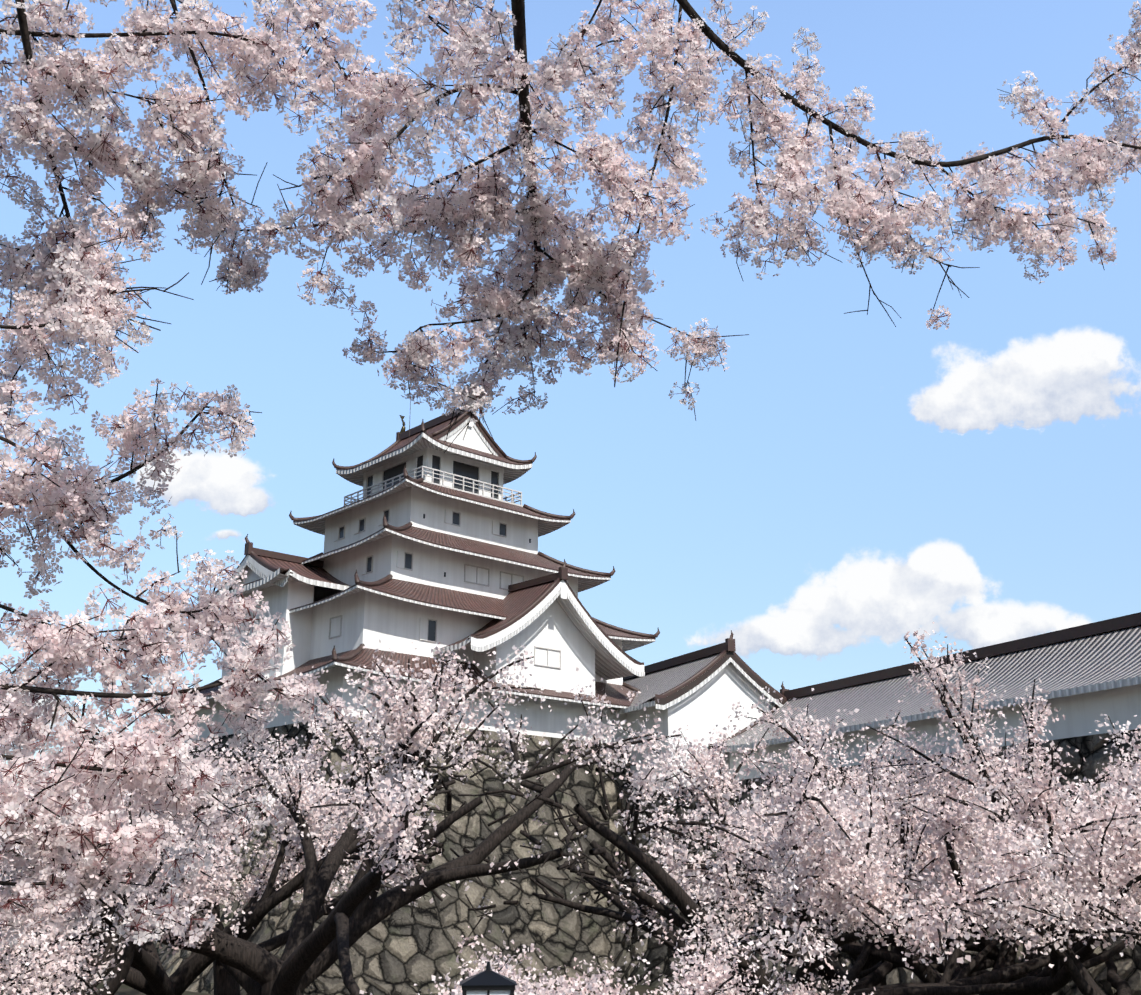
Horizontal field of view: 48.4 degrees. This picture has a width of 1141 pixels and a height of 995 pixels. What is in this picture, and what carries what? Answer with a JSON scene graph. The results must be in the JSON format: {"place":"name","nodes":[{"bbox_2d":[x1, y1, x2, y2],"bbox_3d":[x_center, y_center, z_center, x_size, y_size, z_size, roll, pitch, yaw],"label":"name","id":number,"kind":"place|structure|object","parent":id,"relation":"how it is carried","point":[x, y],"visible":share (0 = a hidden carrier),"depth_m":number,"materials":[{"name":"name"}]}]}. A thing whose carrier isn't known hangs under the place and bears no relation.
{"place":"outdoors","nodes":[
{"label":"outdoors","id":0,"kind":"place"},
{"bbox_2d":[0,970,709,994],"bbox_3d":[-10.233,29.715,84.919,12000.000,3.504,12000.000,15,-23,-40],"label":"ground","id":1,"kind":"structure","parent":0,"point":[123,989],"depth_m":67.03,"materials":[{"name":"plant"}]},
{"bbox_2d":[68,716,633,994],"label":"stone base","id":2,"kind":"object","parent":1,"relation":"on","point":[400,951],"visible":0.23,"depth_m":72.88,"materials":[{"name":"grey stone"}]},
{"bbox_2d":[134,385,659,742],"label":"japanese castle","id":3,"kind":"structure","parent":2,"relation":"on","point":[429,543],"depth_m":84.48,"materials":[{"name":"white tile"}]},
{"bbox_2d":[459,961,516,994],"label":"park lantern","id":4,"kind":"object","parent":1,"relation":"on","point":[488,981],"visible":1,"depth_m":10.93,"materials":[{"name":"black metal"}]},
{"bbox_2d":[0,622,1140,994],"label":"cherry trees","id":5,"kind":"object","parent":1,"relation":"on","point":[880,888],"depth_m":33.27,"materials":[{"name":"pink plant"}]},
{"bbox_2d":[613,729,1140,994],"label":"rampart","id":6,"kind":"object","parent":1,"relation":"on","point":[1091,748],"visible":0.12,"depth_m":60.82,"materials":[{"name":"grey stone"}]},
{"bbox_2d":[612,630,787,791],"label":"gate house","id":7,"kind":"structure","parent":6,"relation":"on","point":[701,691],"depth_m":85.05,"materials":[{"name":"white paint"}]},
{"bbox_2d":[708,612,1140,779],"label":"corridor","id":8,"kind":"object","parent":6,"relation":"on","point":[1087,674],"visible":0.65,"depth_m":65.95,"materials":[{"name":"grey tile"}]},
{"bbox_2d":[0,0,1140,950],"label":"cherry tree","id":9,"kind":"object","parent":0,"point":[78,876],"depth_m":5.23,"materials":[{"name":"pink plant"}]},
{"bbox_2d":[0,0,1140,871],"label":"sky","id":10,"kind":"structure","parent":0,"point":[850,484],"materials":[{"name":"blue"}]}
]}

